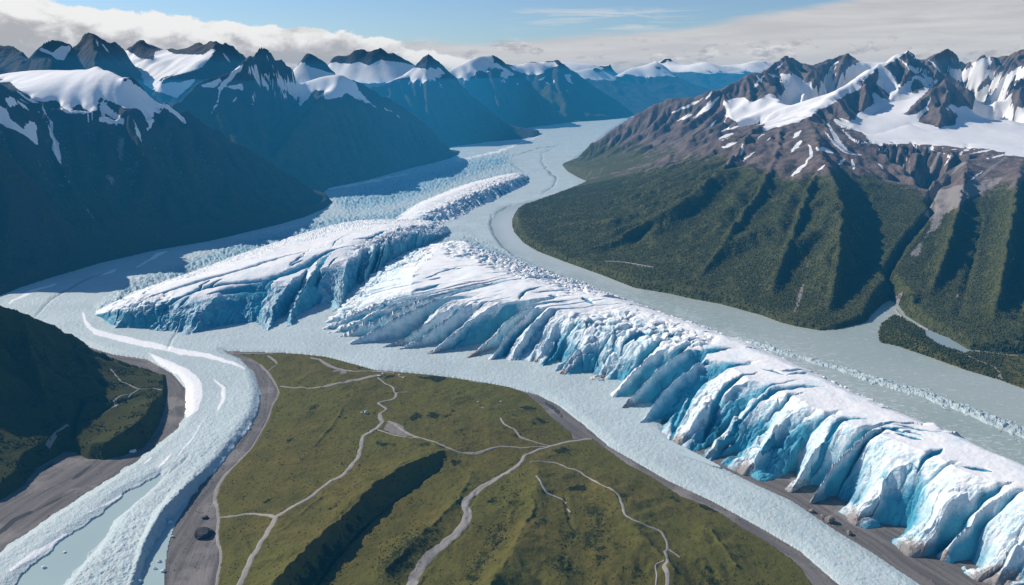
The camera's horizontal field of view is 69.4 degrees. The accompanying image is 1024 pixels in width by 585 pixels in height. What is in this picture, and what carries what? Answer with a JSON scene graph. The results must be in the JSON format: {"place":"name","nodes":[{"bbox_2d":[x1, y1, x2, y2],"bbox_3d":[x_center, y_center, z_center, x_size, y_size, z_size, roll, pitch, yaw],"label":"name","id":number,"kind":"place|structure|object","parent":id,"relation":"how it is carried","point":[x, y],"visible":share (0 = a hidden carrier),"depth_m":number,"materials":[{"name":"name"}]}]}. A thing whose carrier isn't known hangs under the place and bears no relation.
{"place":"outdoors","nodes":[
{"label":"outdoors","id":0,"kind":"place"},
{"bbox_2d":[0,40,84,73],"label":"mountain","id":1,"kind":"structure","parent":0,"point":[54,55],"depth_m":732.40,"materials":[{"name":"blue stone"}]},
{"bbox_2d":[45,424,68,448],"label":"path","id":2,"kind":"structure","parent":0,"point":[49,443],"depth_m":203.99,"materials":[{"name":"grey gravel"}]},
{"bbox_2d":[0,305,166,499],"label":"hill","id":3,"kind":"structure","parent":0,"point":[16,390],"depth_m":218.81,"materials":[{"name":"green plant"}]},
{"bbox_2d":[0,309,163,481],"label":"scrub","id":4,"kind":"object","parent":3,"relation":"on","point":[77,400],"visible":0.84,"depth_m":221.43,"materials":[{"name":"green plant"}]},
{"bbox_2d":[17,474,191,584],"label":"water","id":5,"kind":"structure","parent":0,"point":[78,546],"depth_m":162.27,"materials":[{"name":"blue liquid"}]},
{"bbox_2d":[74,32,145,90],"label":"mountain","id":6,"kind":"structure","parent":0,"point":[92,50],"depth_m":892.67,"materials":[{"name":"blue stone"}]},
{"bbox_2d":[111,394,127,407],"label":"path","id":7,"kind":"structure","parent":0,"point":[114,403],"depth_m":226.79,"materials":[{"name":"grey gravel"}]},
{"bbox_2d":[121,382,161,389],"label":"path","id":8,"kind":"structure","parent":0,"point":[138,388],"depth_m":241.22,"materials":[{"name":"grey gravel"}]},
{"bbox_2d":[0,66,331,295],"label":"mountain","id":9,"kind":"structure","parent":0,"point":[98,165],"depth_m":458.67,"materials":[{"name":"dark rock"},{"name":"snow"}]},
{"bbox_2d":[126,40,245,106],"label":"mountain","id":10,"kind":"structure","parent":0,"point":[171,76],"depth_m":940.06,"materials":[{"name":"white snow"}]},
{"bbox_2d":[213,364,279,584],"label":"path","id":11,"kind":"structure","parent":0,"point":[216,491],"depth_m":184.51,"materials":[{"name":"grey gravel"}]},
{"bbox_2d":[218,513,274,518],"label":"path","id":12,"kind":"structure","parent":0,"point":[267,515],"depth_m":173.88,"materials":[{"name":"grey gravel"}]},
{"bbox_2d":[239,353,272,353],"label":"path","id":13,"kind":"structure","parent":0,"point":[255,353],"depth_m":277.00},
{"bbox_2d":[280,382,340,388],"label":"path","id":14,"kind":"structure","parent":0,"point":[310,388],"depth_m":244.91,"materials":[{"name":"grey gravel"}]},
{"bbox_2d":[237,421,384,584],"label":"path","id":15,"kind":"structure","parent":0,"point":[258,547],"depth_m":172.29,"materials":[{"name":"grey gravel"}]},
{"bbox_2d":[293,53,335,82],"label":"mountain","id":16,"kind":"structure","parent":0,"point":[309,67],"depth_m":1094.88,"materials":[{"name":"white snow"}]},
{"bbox_2d":[172,47,459,192],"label":"mountain","id":17,"kind":"structure","parent":0,"point":[323,134],"depth_m":707.44,"materials":[{"name":"blue stone"}]},
{"bbox_2d":[322,375,376,386],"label":"path","id":18,"kind":"structure","parent":0,"point":[350,380],"depth_m":250.43,"materials":[{"name":"grey gravel"}]},
{"bbox_2d":[311,357,392,372],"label":"path","id":19,"kind":"structure","parent":0,"point":[325,363],"depth_m":262.73,"materials":[{"name":"grey gravel"}]},
{"bbox_2d":[377,392,397,421],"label":"path","id":20,"kind":"structure","parent":0,"point":[380,418],"depth_m":227.37,"materials":[{"name":"grey gravel"}]},
{"bbox_2d":[378,378,398,392],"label":"path","id":21,"kind":"structure","parent":0,"point":[389,385],"depth_m":246.43,"materials":[{"name":"grey gravel"}]},
{"bbox_2d":[377,429,418,437],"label":"path","id":22,"kind":"structure","parent":0,"point":[397,435],"depth_m":208.02,"materials":[{"name":"grey gravel"}]},
{"bbox_2d":[328,48,539,141],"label":"mountain","id":23,"kind":"structure","parent":0,"point":[376,67],"depth_m":1270.58,"materials":[{"name":"white snow"}]},
{"bbox_2d":[369,54,520,146],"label":"mountain","id":24,"kind":"structure","parent":0,"point":[431,92],"depth_m":1137.99,"materials":[{"name":"blue stone"}]},
{"bbox_2d":[387,421,545,454],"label":"path","id":25,"kind":"structure","parent":0,"point":[408,433],"depth_m":203.15,"materials":[{"name":"grey gravel"}]},
{"bbox_2d":[406,438,591,584],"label":"path","id":26,"kind":"structure","parent":0,"point":[426,559],"depth_m":166.65,"materials":[{"name":"grey gravel"}]},
{"bbox_2d":[449,55,569,127],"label":"mountain","id":27,"kind":"structure","parent":0,"point":[500,89],"depth_m":1515.99,"materials":[{"name":"blue stone"}]},
{"bbox_2d":[0,117,1023,584],"bbox_3d":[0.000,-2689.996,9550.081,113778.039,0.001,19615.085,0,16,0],"label":"ground","id":28,"kind":"structure","parent":0,"point":[42,493],"depth_m":180.72,"materials":[{"name":"grey gravel"}]},
{"bbox_2d":[194,527,213,538],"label":"rock outcrop","id":29,"kind":"object","parent":28,"relation":"on","point":[203,532],"visible":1,"depth_m":166.91,"materials":[{"name":"grey stone"}]},
{"bbox_2d":[95,219,449,334],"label":"ice lobe","id":30,"kind":"object","parent":28,"relation":"on","point":[269,285],"visible":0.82,"depth_m":339.13,"materials":[{"name":"white ice"}]},
{"bbox_2d":[0,116,919,584],"bbox_3d":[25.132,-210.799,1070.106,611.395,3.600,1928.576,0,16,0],"label":"glacier","id":31,"kind":"object","parent":28,"relation":"on","point":[186,458],"visible":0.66,"depth_m":262.50,"materials":[{"name":"grey ice"}]},
{"bbox_2d":[396,173,529,223],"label":"ice lobe","id":32,"kind":"object","parent":28,"relation":"on","point":[454,203],"visible":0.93,"depth_m":588.01,"materials":[{"name":"white ice"}]},
{"bbox_2d":[47,351,975,584],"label":"rubble","id":33,"kind":"object","parent":28,"relation":"on","point":[549,412],"visible":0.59,"depth_m":188.55,"materials":[{"name":"grey stone"}]},
{"bbox_2d":[216,353,811,584],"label":"plateau","id":34,"kind":"structure","parent":28,"relation":"on","point":[433,511],"depth_m":176.05,"materials":[{"name":"green plant"}]},
{"bbox_2d":[223,354,794,584],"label":"scrub","id":35,"kind":"object","parent":34,"relation":"on","point":[424,529],"visible":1,"depth_m":167.39,"materials":[{"name":"green plant"}]},
{"bbox_2d":[320,240,1023,584],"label":"ice lobe","id":36,"kind":"object","parent":28,"relation":"on","point":[951,497],"visible":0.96,"depth_m":214.85,"materials":[{"name":"white ice"}]},
{"bbox_2d":[824,516,834,522],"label":"boulder","id":37,"kind":"object","parent":28,"relation":"on","point":[829,519],"visible":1,"depth_m":172.09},
{"bbox_2d":[0,0,1023,73],"label":"sky","id":38,"kind":"structure","parent":0,"point":[623,35],"materials":[{"name":"blue"}]},
{"bbox_2d":[500,418,549,445],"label":"path","id":39,"kind":"structure","parent":0,"point":[517,433],"depth_m":210.51,"materials":[{"name":"grey gravel"}]},
{"bbox_2d":[536,476,565,503],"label":"path","id":40,"kind":"structure","parent":0,"point":[541,483],"depth_m":178.17,"materials":[{"name":"grey gravel"}]},
{"bbox_2d":[510,62,617,76],"bbox_3d":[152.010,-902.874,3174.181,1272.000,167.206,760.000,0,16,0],"label":"mountain","id":41,"kind":"structure","parent":0,"point":[575,67],"depth_m":3133.73,"materials":[{"name":"white snow"}]},
{"bbox_2d":[506,60,640,121],"bbox_3d":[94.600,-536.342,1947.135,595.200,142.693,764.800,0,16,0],"label":"mountain","id":42,"kind":"structure","parent":0,"point":[564,89],"depth_m":1800.78,"materials":[{"name":"blue stone"}]},
{"bbox_2d":[529,461,669,584],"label":"path","id":43,"kind":"structure","parent":0,"point":[666,572],"depth_m":164.57,"materials":[{"name":"grey gravel"}]},
{"bbox_2d":[576,68,664,111],"bbox_3d":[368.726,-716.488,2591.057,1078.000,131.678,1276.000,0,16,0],"label":"mountain","id":44,"kind":"structure","parent":0,"point":[632,97],"depth_m":2271.66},
{"bbox_2d":[538,377,719,466],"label":"water","id":45,"kind":"structure","parent":0,"point":[691,454],"depth_m":206.73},
{"bbox_2d":[604,261,653,267],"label":"path","id":46,"kind":"structure","parent":0,"point":[631,263],"depth_m":384.78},
{"bbox_2d":[655,560,663,584],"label":"path","id":47,"kind":"structure","parent":0,"point":[656,564],"depth_m":151.32,"materials":[{"name":"grey gravel"}]},
{"bbox_2d":[615,61,711,99],"bbox_3d":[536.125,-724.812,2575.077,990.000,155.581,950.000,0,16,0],"label":"mountain","id":48,"kind":"structure","parent":0,"point":[659,78],"depth_m":2452.11,"materials":[{"name":"blue stone"}]},
{"bbox_2d":[659,58,773,89],"bbox_3d":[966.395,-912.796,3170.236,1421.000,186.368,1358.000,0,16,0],"label":"mountain","id":49,"kind":"structure","parent":0,"point":[710,76],"depth_m":3166.25,"materials":[{"name":"white snow"}]},
{"bbox_2d":[492,202,1023,464],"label":"river","id":50,"kind":"structure","parent":0,"point":[861,347],"depth_m":273.58,"materials":[{"name":"grey liquid"}]},
{"bbox_2d":[735,337,1023,442],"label":"brash ice","id":51,"kind":"structure","parent":50,"relation":"on","point":[1010,427],"depth_m":242.67,"materials":[{"name":"white ice"}]},
{"bbox_2d":[512,115,1015,353],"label":"mountain","id":52,"kind":"structure","parent":0,"point":[802,148],"depth_m":432.37,"materials":[{"name":"green plant"}]},
{"bbox_2d":[512,154,1023,352],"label":"forest","id":53,"kind":"object","parent":52,"relation":"on","point":[553,199],"visible":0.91,"depth_m":389.58,"materials":[{"name":"green plant"}]},
{"bbox_2d":[562,49,1023,180],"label":"mountain","id":54,"kind":"structure","parent":0,"point":[945,100],"depth_m":720.75,"materials":[{"name":"white snow"}]},
{"bbox_2d":[894,308,927,329],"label":"path","id":55,"kind":"structure","parent":0,"point":[895,309],"depth_m":315.03,"materials":[{"name":"grey gravel"}]},
{"bbox_2d":[920,327,971,352],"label":"water","id":56,"kind":"structure","parent":0,"point":[943,340],"depth_m":289.72,"materials":[{"name":"liquid"}]},
{"bbox_2d":[878,314,1023,388],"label":"forest","id":57,"kind":"object","parent":0,"point":[916,333],"visible":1,"depth_m":276.61,"materials":[{"name":"green plant"}]},
{"bbox_2d":[884,150,1023,351],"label":"mountain","id":58,"kind":"structure","parent":0,"point":[955,180],"depth_m":391.79,"materials":[{"name":"green plant"}]},
{"bbox_2d":[958,352,1002,379],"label":"path","id":59,"kind":"structure","parent":0,"point":[991,365],"depth_m":259.57,"materials":[{"name":"grey gravel"}]}
]}

